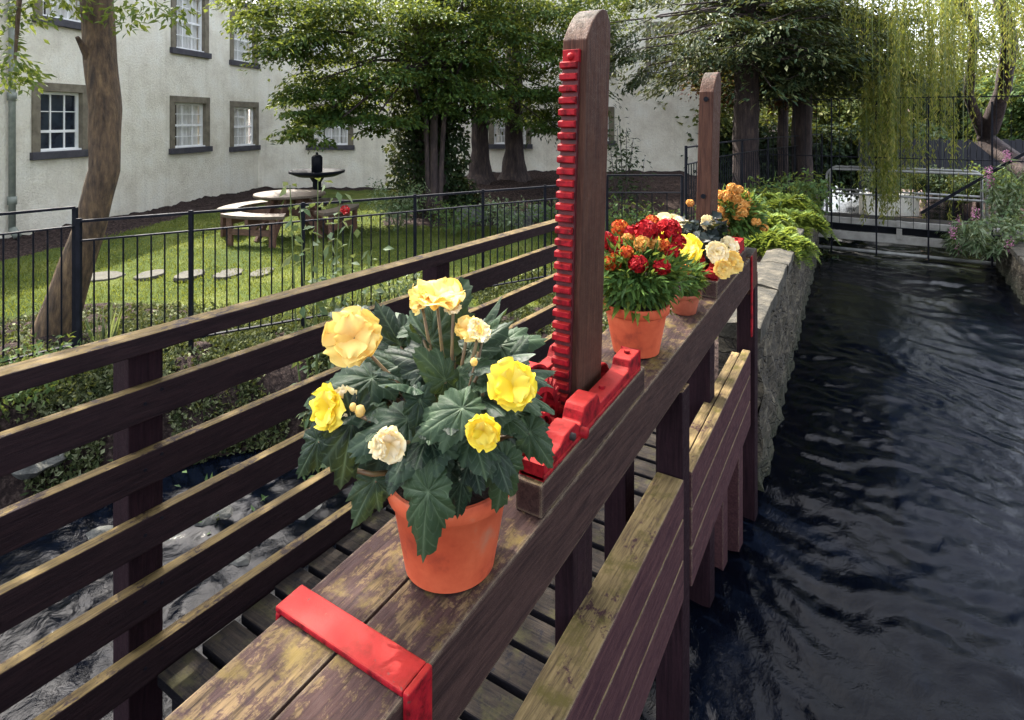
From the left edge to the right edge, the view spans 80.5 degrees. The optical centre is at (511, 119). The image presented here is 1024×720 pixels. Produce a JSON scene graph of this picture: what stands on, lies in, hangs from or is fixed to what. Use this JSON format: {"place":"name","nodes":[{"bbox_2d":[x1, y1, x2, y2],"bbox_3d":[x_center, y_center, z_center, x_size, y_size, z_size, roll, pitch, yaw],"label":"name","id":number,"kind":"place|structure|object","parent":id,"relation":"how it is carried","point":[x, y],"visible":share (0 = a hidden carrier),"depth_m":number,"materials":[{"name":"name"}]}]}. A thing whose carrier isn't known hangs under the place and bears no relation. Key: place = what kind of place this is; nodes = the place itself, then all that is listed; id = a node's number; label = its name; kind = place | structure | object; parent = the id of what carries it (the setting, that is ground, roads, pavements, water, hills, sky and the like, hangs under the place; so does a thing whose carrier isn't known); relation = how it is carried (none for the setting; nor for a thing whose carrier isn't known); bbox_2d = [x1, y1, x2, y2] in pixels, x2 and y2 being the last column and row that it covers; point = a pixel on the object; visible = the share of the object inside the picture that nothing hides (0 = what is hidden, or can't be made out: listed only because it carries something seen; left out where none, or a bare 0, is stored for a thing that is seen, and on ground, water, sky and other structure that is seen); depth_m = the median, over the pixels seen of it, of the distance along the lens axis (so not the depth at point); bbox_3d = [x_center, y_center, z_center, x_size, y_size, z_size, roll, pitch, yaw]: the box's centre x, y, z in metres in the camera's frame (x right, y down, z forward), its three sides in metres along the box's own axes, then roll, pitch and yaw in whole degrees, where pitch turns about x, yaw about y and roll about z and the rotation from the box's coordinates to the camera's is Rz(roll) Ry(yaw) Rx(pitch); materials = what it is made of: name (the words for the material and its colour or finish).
{"place":"outdoors","nodes":[
{"label":"outdoors","id":0,"kind":"place"},
{"bbox_2d":[0,203,612,329],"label":"grass","id":1,"kind":"structure","parent":0,"point":[184,268],"depth_m":7.42,"materials":[{"name":"green plant"}]},
{"bbox_2d":[0,186,1023,719],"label":"water","id":2,"kind":"structure","parent":0,"point":[874,568],"depth_m":3.38,"materials":[{"name":"liquid"}]},
{"bbox_2d":[86,525,112,539],"bbox_3d":[-2.230,2.330,3.359,0.255,0.112,0.180,0,0,32],"label":"rock","id":3,"kind":"object","parent":2,"relation":"in","point":[94,533],"visible":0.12,"depth_m":3.35,"materials":[{"name":"grey stone"}]},
{"bbox_2d":[194,505,233,525],"bbox_3d":[-1.720,2.327,3.503,0.206,0.125,0.267,0,0,32],"label":"rock","id":4,"kind":"object","parent":2,"relation":"in","point":[226,512],"visible":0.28,"depth_m":3.49,"materials":[{"name":"grey stone"}]},
{"bbox_2d":[230,552,250,565],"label":"rock","id":5,"kind":"object","parent":2,"relation":"in","point":[244,559],"visible":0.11,"depth_m":3.14,"materials":[{"name":"grey stone"}]},
{"bbox_2d":[299,504,321,519],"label":"rock","id":6,"kind":"object","parent":2,"relation":"in","point":[308,514],"visible":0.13,"depth_m":3.53,"materials":[{"name":"grey stone"}]},
{"bbox_2d":[0,123,1023,508],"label":"ground","id":7,"kind":"structure","parent":0,"point":[12,487],"depth_m":7.91,"materials":[{"name":"green plant"}]},
{"bbox_2d":[0,206,77,362],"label":"iron fence","id":8,"kind":"object","parent":7,"relation":"on","point":[74,218],"visible":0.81,"depth_m":4.37,"materials":[{"name":"black metal"}]},
{"bbox_2d":[11,452,66,479],"bbox_3d":[-2.921,2.123,3.760,0.233,0.142,0.304,0,0,32],"label":"rock","id":9,"kind":"object","parent":7,"relation":"on","point":[34,470],"visible":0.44,"depth_m":3.67,"materials":[{"name":"grey stone"}]},
{"bbox_2d":[0,330,94,413],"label":"weed clump","id":10,"kind":"object","parent":7,"relation":"on","point":[22,396],"visible":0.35,"depth_m":3.89,"materials":[{"name":"green plant"}]},
{"bbox_2d":[84,300,121,341],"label":"iris","id":11,"kind":"object","parent":7,"relation":"on","point":[103,330],"visible":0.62,"depth_m":4.71,"materials":[{"name":"green plant"}]},
{"bbox_2d":[91,271,125,281],"bbox_3d":[-4.618,1.762,6.780,0.493,0.036,0.448,0,0,32],"label":"stepping stone","id":12,"kind":"object","parent":7,"relation":"on","point":[99,276],"visible":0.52,"depth_m":6.79,"materials":[{"name":"grey stone"}]},
{"bbox_2d":[133,269,163,280],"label":"stepping stone","id":13,"kind":"object","parent":7,"relation":"on","point":[156,273],"visible":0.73,"depth_m":6.83,"materials":[{"name":"grey stone"}]},
{"bbox_2d":[0,0,309,338],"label":"tree","id":14,"kind":"object","parent":7,"relation":"on","point":[97,43],"visible":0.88,"depth_m":4.92,"materials":[{"name":"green plant"}]},
{"bbox_2d":[173,269,204,281],"bbox_3d":[-3.648,1.762,6.876,0.298,0.036,0.431,0,0,-4],"label":"stepping stone","id":15,"kind":"object","parent":7,"relation":"on","point":[183,276],"visible":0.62,"depth_m":6.82,"materials":[{"name":"grey stone"}]},
{"bbox_2d":[175,470,268,533],"bbox_3d":[-1.676,2.462,3.703,0.820,0.644,0.823,0,0,32],"label":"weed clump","id":16,"kind":"object","parent":7,"relation":"on","point":[252,507],"visible":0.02,"depth_m":3.64,"materials":[{"name":"green plant"}]},
{"bbox_2d":[212,268,243,280],"bbox_3d":[-3.232,1.762,6.920,0.289,0.036,0.431,0,0,3],"label":"stepping stone","id":17,"kind":"object","parent":7,"relation":"on","point":[222,273],"visible":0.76,"depth_m":6.87,"materials":[{"name":"grey stone"}]},
{"bbox_2d":[250,267,273,277],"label":"stepping stone","id":18,"kind":"object","parent":7,"relation":"on","point":[256,272],"visible":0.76,"depth_m":6.92,"materials":[{"name":"grey stone"}]},
{"bbox_2d":[216,189,358,247],"bbox_3d":[-3.376,1.444,9.200,2.039,0.667,2.039,0,0,32],"label":"picnic table","id":19,"kind":"object","parent":7,"relation":"on","point":[263,216],"visible":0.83,"depth_m":8.94,"materials":[{"name":"brown wood"}]},
{"bbox_2d":[288,152,344,224],"bbox_3d":[-3.288,1.145,10.200,0.920,1.210,0.920,0,0,32],"label":"fountain","id":20,"kind":"object","parent":7,"relation":"on","point":[317,170],"visible":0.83,"depth_m":10.13,"materials":[{"name":"black metal"}]},
{"bbox_2d":[76,185,558,349],"bbox_3d":[-1.034,1.360,5.628,4.914,1.320,0.039,0,0,-33],"label":"iron fence","id":21,"kind":"object","parent":7,"relation":"on","point":[190,230],"visible":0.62,"depth_m":4.96,"materials":[{"name":"black metal"}]},
{"bbox_2d":[279,178,393,473],"bbox_3d":[-1.163,1.577,4.015,0.720,2.372,0.506,0,0,-21],"label":"rose bush","id":22,"kind":"object","parent":7,"relation":"on","point":[323,303],"visible":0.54,"depth_m":4.00,"materials":[{"name":"green plant"}]},
{"bbox_2d":[0,0,711,238],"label":"building","id":23,"kind":"structure","parent":7,"relation":"on","point":[189,102],"depth_m":13.16,"materials":[{"name":"paint"}]},
{"bbox_2d":[32,0,80,29],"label":"window","id":24,"kind":"structure","parent":23,"relation":"in","point":[71,23],"depth_m":9.98,"materials":[{"name":"stone"}]},
{"bbox_2d":[30,82,87,159],"bbox_3d":[-7.425,0.013,9.923,0.220,1.223,1.118,0,0,8],"label":"window","id":25,"kind":"structure","parent":23,"relation":"in","point":[59,119],"depth_m":9.95,"materials":[{"name":"glass"}]},
{"bbox_2d":[169,95,212,154],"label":"window","id":26,"kind":"structure","parent":23,"relation":"in","point":[184,114],"depth_m":13.14,"materials":[{"name":"glass"}]},
{"bbox_2d":[170,0,211,58],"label":"window","id":27,"kind":"structure","parent":23,"relation":"in","point":[181,43],"depth_m":13.23,"materials":[{"name":"stone"}]},
{"bbox_2d":[229,8,259,68],"bbox_3d":[-6.698,-1.987,14.998,0.258,1.341,1.224,0,0,8],"label":"window","id":28,"kind":"structure","parent":23,"relation":"in","point":[236,50],"depth_m":14.90,"materials":[{"name":"stone"}]},
{"bbox_2d":[229,101,260,151],"bbox_3d":[-6.694,0.154,15.020,0.258,1.219,1.270,0,0,8],"label":"window","id":29,"kind":"structure","parent":23,"relation":"in","point":[239,110],"depth_m":15.17,"materials":[{"name":"glass"}]},
{"bbox_2d":[307,17,352,62],"bbox_3d":[-4.680,-2.109,15.659,1.240,1.268,0.258,0,0,0],"label":"window","id":30,"kind":"structure","parent":23,"relation":"in","point":[332,17],"depth_m":15.67,"materials":[{"name":"stone"}]},
{"bbox_2d":[306,104,354,149],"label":"window","id":31,"kind":"structure","parent":23,"relation":"in","point":[342,137],"depth_m":15.67,"materials":[{"name":"glass"}]},
{"bbox_2d":[489,106,532,148],"bbox_3d":[-0.052,0.185,15.659,1.163,1.113,0.258,0,0,0],"label":"window","id":32,"kind":"structure","parent":23,"relation":"in","point":[495,142],"depth_m":15.58,"materials":[{"name":"glass"}]},
{"bbox_2d":[489,13,532,62],"bbox_3d":[-0.052,-2.109,15.659,1.163,1.268,0.258,0,0,0],"label":"window","id":33,"kind":"structure","parent":23,"relation":"in","point":[506,13],"depth_m":15.58,"materials":[{"name":"stone"}]},
{"bbox_2d":[607,107,615,145],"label":"window","id":34,"kind":"structure","parent":23,"relation":"in","point":[612,109],"depth_m":15.58,"materials":[{"name":"stone"}]},
{"bbox_2d":[609,21,615,75],"bbox_3d":[2.269,-1.839,15.640,0.802,1.397,0.220,0,0,0],"label":"window","id":35,"kind":"structure","parent":23,"relation":"in","point":[610,21],"depth_m":15.58,"materials":[{"name":"stone"}]},
{"bbox_2d":[646,21,678,75],"bbox_3d":[3.855,-1.826,15.815,0.879,1.422,0.570,0,0,0],"label":"window","id":36,"kind":"structure","parent":23,"relation":"in","point":[660,29],"depth_m":15.65,"materials":[{"name":"stone"}]},
{"bbox_2d":[0,264,717,495],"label":"ground cover","id":37,"kind":"object","parent":7,"relation":"on","point":[240,340],"visible":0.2,"depth_m":4.59,"materials":[{"name":"green plant"}]},
{"bbox_2d":[350,258,419,305],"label":"shrub","id":38,"kind":"object","parent":7,"relation":"on","point":[398,289],"visible":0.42,"depth_m":5.50,"materials":[{"name":"green plant"}]},
{"bbox_2d":[364,177,433,230],"bbox_3d":[-1.785,1.322,9.608,1.125,0.864,1.109,0,0,-11],"label":"shrub","id":39,"kind":"object","parent":7,"relation":"on","point":[396,208],"visible":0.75,"depth_m":9.52,"materials":[{"name":"green plant"}]},
{"bbox_2d":[198,0,661,216],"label":"tree","id":40,"kind":"object","parent":7,"relation":"on","point":[489,20],"visible":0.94,"depth_m":10.27,"materials":[{"name":"green plant"}]},
{"bbox_2d":[379,0,486,210],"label":"ivy covered tree","id":41,"kind":"object","parent":7,"relation":"on","point":[413,160],"visible":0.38,"depth_m":11.31,"materials":[{"name":"green plant"}]},
{"bbox_2d":[419,196,485,237],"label":"shrub","id":42,"kind":"object","parent":7,"relation":"on","point":[449,216],"visible":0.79,"depth_m":9.12,"materials":[{"name":"green plant"}]},
{"bbox_2d":[164,247,757,719],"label":"sluice frame","id":43,"kind":"object","parent":7,"relation":"on","point":[368,629],"visible":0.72,"depth_m":1.52,"materials":[{"name":"brown wood"}]},
{"bbox_2d":[296,277,555,593],"bbox_3d":[-0.165,0.608,1.232,0.553,0.563,0.472,0,0,32],"label":"potted begonia","id":44,"kind":"object","parent":43,"relation":"on","point":[435,457],"visible":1,"depth_m":1.12,"materials":[{"name":"plant"}]},
{"bbox_2d":[516,343,644,517],"bbox_3d":[0.116,0.764,1.674,0.305,0.234,0.647,0,0,32],"label":"winding gear","id":45,"kind":"object","parent":43,"relation":"on","point":[581,430],"visible":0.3,"depth_m":1.54,"materials":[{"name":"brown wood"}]},
{"bbox_2d":[551,9,610,418],"bbox_3d":[0.196,0.414,1.756,0.111,1.478,0.208,0,0,32],"label":"lifting post","id":46,"kind":"object","parent":43,"relation":"attached to","point":[582,137],"visible":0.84,"depth_m":1.69,"materials":[{"name":"brown wood"}]},
{"bbox_2d":[603,215,696,358],"bbox_3d":[0.448,0.584,2.152,0.424,0.474,0.422,0,0,32],"label":"potted marigold","id":47,"kind":"object","parent":43,"relation":"on","point":[637,303],"visible":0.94,"depth_m":2.07,"materials":[{"name":"plant"}]},
{"bbox_2d":[670,251,712,315],"bbox_3d":[0.710,0.662,2.493,0.231,0.262,0.242,0,0,32],"label":"potted marigold","id":48,"kind":"object","parent":43,"relation":"on","point":[687,304],"visible":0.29,"depth_m":2.44,"materials":[{"name":"plant"}]},
{"bbox_2d":[654,211,743,278],"bbox_3d":[0.849,0.596,2.819,0.399,0.340,0.403,0,0,-2],"label":"potted begonia","id":49,"kind":"object","parent":43,"relation":"on","point":[718,249],"visible":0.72,"depth_m":2.74,"materials":[{"name":"plant"}]},
{"bbox_2d":[696,72,720,237],"bbox_3d":[0.954,0.414,2.957,0.099,1.299,0.164,0,0,32],"label":"lifting post","id":50,"kind":"object","parent":43,"relation":"attached to","point":[708,144],"visible":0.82,"depth_m":2.90,"materials":[{"name":"brown wood"}]},
{"bbox_2d":[686,234,745,297],"bbox_3d":[0.931,0.667,2.961,0.305,0.234,0.600,0,0,32],"label":"winding gear","id":51,"kind":"object","parent":43,"relation":"on","point":[716,287],"visible":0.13,"depth_m":2.69,"materials":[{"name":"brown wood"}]},
{"bbox_2d":[686,183,771,240],"bbox_3d":[1.201,0.530,3.331,0.425,0.392,0.529,0,0,32],"label":"potted marigold","id":52,"kind":"object","parent":43,"relation":"on","point":[739,209],"visible":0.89,"depth_m":3.24,"materials":[{"name":"plant"}]},
{"bbox_2d":[451,205,488,224],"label":"shrub","id":53,"kind":"object","parent":7,"relation":"on","point":[472,212],"visible":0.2,"depth_m":10.20,"materials":[{"name":"green plant"}]},
{"bbox_2d":[375,0,617,184],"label":"conifer tree","id":54,"kind":"object","parent":7,"relation":"on","point":[480,170],"visible":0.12,"depth_m":13.01,"materials":[{"name":"green plant"}]},
{"bbox_2d":[474,191,536,232],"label":"shrub","id":55,"kind":"object","parent":7,"relation":"on","point":[508,219],"visible":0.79,"depth_m":9.21,"materials":[{"name":"green plant"}]},
{"bbox_2d":[496,208,533,226],"bbox_3d":[0.023,1.695,10.208,0.550,0.402,0.633,0,0,-22],"label":"rock","id":56,"kind":"object","parent":7,"relation":"on","point":[527,219],"visible":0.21,"depth_m":10.00,"materials":[{"name":"grey stone"}]},
{"bbox_2d":[523,197,558,232],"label":"shrub","id":57,"kind":"object","parent":7,"relation":"on","point":[541,215],"visible":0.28,"depth_m":9.30,"materials":[{"name":"green plant"}]},
{"bbox_2d":[526,204,556,219],"bbox_3d":[0.631,1.693,10.634,0.858,0.415,0.576,0,0,32],"label":"rock","id":58,"kind":"object","parent":7,"relation":"on","point":[527,209],"visible":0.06,"depth_m":10.48,"materials":[{"name":"grey stone"}]},
{"bbox_2d":[468,0,632,181],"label":"conifer tree","id":59,"kind":"object","parent":7,"relation":"on","point":[514,167],"visible":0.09,"depth_m":13.30,"materials":[{"name":"green plant"}]},
{"bbox_2d":[605,194,656,236],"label":"shrub","id":60,"kind":"object","parent":7,"relation":"on","point":[627,219],"visible":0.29,"depth_m":8.29,"materials":[{"name":"green plant"}]},
{"bbox_2d":[607,116,655,224],"bbox_3d":[1.826,0.836,9.510,0.881,1.833,0.415,0,0,4],"label":"twiggy shrub","id":61,"kind":"object","parent":7,"relation":"on","point":[629,165],"visible":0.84,"depth_m":9.49,"materials":[{"name":"green plant"}]},
{"bbox_2d":[606,174,683,230],"bbox_3d":[1.533,1.315,7.000,0.896,1.369,0.035,0,0,0],"label":"iron fence","id":62,"kind":"object","parent":7,"relation":"on","point":[681,192],"visible":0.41,"depth_m":6.99,"materials":[{"name":"black metal"}]},
{"bbox_2d":[638,198,695,232],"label":"shrub","id":63,"kind":"object","parent":7,"relation":"on","point":[671,211],"visible":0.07,"depth_m":8.10,"materials":[{"name":"green plant"}]},
{"bbox_2d":[654,71,766,146],"bbox_3d":[5.264,-0.239,16.767,3.970,3.978,4.165,0,0,32],"label":"background tree","id":64,"kind":"object","parent":7,"relation":"on","point":[726,120],"visible":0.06,"depth_m":15.51,"materials":[{"name":"green plant"}]},
{"bbox_2d":[694,187,788,247],"bbox_3d":[2.947,1.303,8.005,1.156,0.902,1.166,0,0,-32],"label":"shrub","id":65,"kind":"object","parent":7,"relation":"on","point":[776,209],"visible":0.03,"depth_m":7.73,"materials":[{"name":"green plant"}]},
{"bbox_2d":[677,52,816,118],"bbox_3d":[4.960,0.075,12.870,2.922,3.350,1.940,0,0,19],"label":"tree","id":66,"kind":"object","parent":7,"relation":"on","point":[779,103],"visible":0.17,"depth_m":12.86,"materials":[{"name":"green plant"}]},
{"bbox_2d":[684,133,822,233],"bbox_3d":[4.402,1.135,10.398,0.280,1.670,8.244,0,0,37],"label":"iron fence","id":67,"kind":"object","parent":7,"relation":"on","point":[686,185],"visible":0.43,"depth_m":9.59,"materials":[{"name":"black metal"}]},
{"bbox_2d":[609,0,903,194],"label":"conifer tree","id":68,"kind":"object","parent":7,"relation":"on","point":[746,90],"visible":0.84,"depth_m":10.65,"materials":[{"name":"green plant"}]},
{"bbox_2d":[718,194,818,491],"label":"stone wall","id":69,"kind":"structure","parent":7,"relation":"on","point":[785,282],"depth_m":4.64,"materials":[{"name":"grey stone"}]},
{"bbox_2d":[157,428,655,719],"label":"walkway","id":70,"kind":"structure","parent":69,"relation":"on","point":[502,692],"depth_m":2.22,"materials":[{"name":"brown wood"}]},
{"bbox_2d":[0,219,557,719],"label":"slatted fence","id":71,"kind":"object","parent":70,"relation":"on","point":[128,483],"visible":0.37,"depth_m":2.11,"materials":[{"name":"brown wood"}]},
{"bbox_2d":[744,223,822,268],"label":"fern","id":72,"kind":"object","parent":69,"relation":"on","point":[782,236],"visible":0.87,"depth_m":6.21,"materials":[{"name":"green plant"}]},
{"bbox_2d":[752,210,820,265],"bbox_3d":[2.773,1.281,6.853,0.921,0.521,1.217,0,0,-11],"label":"fern","id":73,"kind":"object","parent":69,"relation":"on","point":[780,218],"visible":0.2,"depth_m":6.69,"materials":[{"name":"green plant"}]},
{"bbox_2d":[758,191,829,224],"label":"fern","id":74,"kind":"object","parent":69,"relation":"on","point":[800,202],"visible":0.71,"depth_m":8.02,"materials":[{"name":"green plant"}]},
{"bbox_2d":[772,208,840,244],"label":"fern","id":75,"kind":"object","parent":69,"relation":"on","point":[807,220],"visible":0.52,"depth_m":7.39,"materials":[{"name":"green plant"}]},
{"bbox_2d":[818,165,1022,265],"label":"footbridge","id":76,"kind":"object","parent":69,"relation":"on","point":[898,237],"visible":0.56,"depth_m":10.22,"materials":[{"name":"grey metal"}]},
{"bbox_2d":[681,116,872,202],"bbox_3d":[7.038,1.067,16.024,5.712,2.388,1.284,0,0,0],"label":"hedge","id":77,"kind":"object","parent":7,"relation":"on","point":[848,142],"visible":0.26,"depth_m":15.73,"materials":[{"name":"green plant"}]},
{"bbox_2d":[725,54,837,131],"bbox_3d":[8.364,-0.465,19.720,5.454,4.623,5.503,0,0,-1],"label":"background tree","id":78,"kind":"object","parent":7,"relation":"on","point":[765,117],"visible":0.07,"depth_m":18.77,"materials":[{"name":"green plant"}]},
{"bbox_2d":[744,168,846,215],"bbox_3d":[4.301,1.225,9.344,1.377,1.057,1.428,0,0,9],"label":"shrub","id":79,"kind":"object","parent":7,"relation":"on","point":[811,192],"visible":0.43,"depth_m":9.11,"materials":[{"name":"green plant"}]},
{"bbox_2d":[715,1,886,193],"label":"conifer tree","id":80,"kind":"object","parent":7,"relation":"on","point":[780,128],"visible":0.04,"depth_m":13.90,"materials":[{"name":"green plant"}]},
{"bbox_2d":[707,0,930,194],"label":"conifer tree","id":81,"kind":"object","parent":7,"relation":"on","point":[796,20],"visible":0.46,"depth_m":10.31,"materials":[{"name":"green plant"}]},
{"bbox_2d":[820,243,838,258],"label":"shrub","id":82,"kind":"object","parent":7,"relation":"on","point":[837,257],"visible":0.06,"depth_m":10.29,"materials":[{"name":"green plant"}]},
{"bbox_2d":[788,77,924,177],"bbox_3d":[9.717,0.120,18.013,3.834,3.259,3.866,0,0,6],"label":"background tree","id":83,"kind":"object","parent":7,"relation":"on","point":[852,112],"visible":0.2,"depth_m":17.04,"materials":[{"name":"green plant"}]},
{"bbox_2d":[859,171,912,201],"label":"shrub","id":84,"kind":"object","parent":7,"relation":"on","point":[869,184],"visible":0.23,"depth_m":13.15,"materials":[{"name":"green plant"}]},
{"bbox_2d":[813,0,961,122],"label":"background tree","id":85,"kind":"object","parent":7,"relation":"on","point":[888,38],"visible":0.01,"depth_m":17.68,"materials":[{"name":"green plant"}]},
{"bbox_2d":[859,193,918,215],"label":"wall","id":86,"kind":"structure","parent":7,"relation":"on","point":[905,210],"depth_m":14.10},
{"bbox_2d":[758,95,1023,267],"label":"iron screen","id":87,"kind":"object","parent":7,"relation":"on","point":[928,207],"visible":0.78,"depth_m":9.65,"materials":[{"name":"metal"}]},
{"bbox_2d":[879,119,951,167],"bbox_3d":[10.885,1.002,17.004,2.315,2.120,2.232,0,0,-18],"label":"background tree","id":88,"kind":"object","parent":7,"relation":"on","point":[943,129],"visible":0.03,"depth_m":16.57,"materials":[{"name":"green plant"}]},
{"bbox_2d":[901,165,951,199],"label":"shrub","id":89,"kind":"object","parent":7,"relation":"on","point":[922,182],"visible":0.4,"depth_m":14.03,"materials":[{"name":"green plant"}]},
{"bbox_2d":[838,0,1023,225],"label":"willow tree","id":90,"kind":"object","parent":7,"relation":"on","point":[1005,15],"visible":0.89,"depth_m":9.91,"materials":[{"name":"green plant"}]},
{"bbox_2d":[841,75,1023,162],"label":"hedge","id":91,"kind":"object","parent":7,"relation":"on","point":[959,112],"visible":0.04,"depth_m":19.26,"materials":[{"name":"green plant"}]},
{"bbox_2d":[857,138,1023,189],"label":"boarded fence","id":92,"kind":"object","parent":7,"relation":"on","point":[974,151],"visible":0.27,"depth_m":15.05,"materials":[{"name":"grey wood"}]},
{"bbox_2d":[875,1,1023,110],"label":"background tree","id":93,"kind":"object","parent":7,"relation":"on","point":[986,64],"visible":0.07,"depth_m":21.10,"materials":[{"name":"green plant"}]},
{"bbox_2d":[935,214,970,260],"bbox_3d":[7.086,1.847,9.649,0.567,0.727,0.510,0,0,-21],"label":"willowherb","id":94,"kind":"object","parent":7,"relation":"on","point":[947,239],"visible":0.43,"depth_m":9.58,"materials":[{"name":"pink plant"}]},
{"bbox_2d":[923,164,994,205],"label":"shrub","id":95,"kind":"object","parent":7,"relation":"on","point":[957,185],"visible":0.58,"depth_m":13.46,"materials":[{"name":"green plant"}]},
{"bbox_2d":[915,0,1023,83],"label":"background tree","id":96,"kind":"object","parent":7,"relation":"on","point":[986,31],"visible":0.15,"depth_m":22.02,"materials":[{"name":"green plant"}]},
{"bbox_2d":[961,54,1023,140],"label":"background tree","id":97,"kind":"object","parent":7,"relation":"on","point":[1014,113],"visible":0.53,"depth_m":16.05,"materials":[{"name":"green plant"}]},
{"bbox_2d":[965,161,1023,199],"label":"shrub","id":98,"kind":"object","parent":7,"relation":"on","point":[994,174],"visible":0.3,"depth_m":13.07,"materials":[{"name":"green plant"}]},
{"bbox_2d":[971,198,1023,245],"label":"shrub","id":99,"kind":"object","parent":7,"relation":"on","point":[1011,229],"visible":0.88,"depth_m":8.59,"materials":[{"name":"green plant"}]},
{"bbox_2d":[983,214,1023,304],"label":"stone wall","id":100,"kind":"structure","parent":7,"relation":"on","point":[1010,267],"depth_m":8.21,"materials":[{"name":"grey stone"}]},
{"bbox_2d":[948,207,1013,262],"bbox_3d":[6.655,1.633,8.580,0.822,0.763,0.684,0,0,32],"label":"willowherb","id":101,"kind":"object","parent":100,"relation":"on","point":[975,241],"visible":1,"depth_m":8.58,"materials":[{"name":"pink plant"}]},
{"bbox_2d":[977,150,1023,234],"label":"willowherb","id":102,"kind":"object","parent":100,"relation":"on","point":[1012,185],"visible":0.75,"depth_m":8.97,"materials":[{"name":"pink plant"}]},
{"bbox_2d":[249,0,1023,122],"label":"sky","id":103,"kind":"structure","parent":0,"point":[254,0],"materials":[{"name":"white"}]}
]}

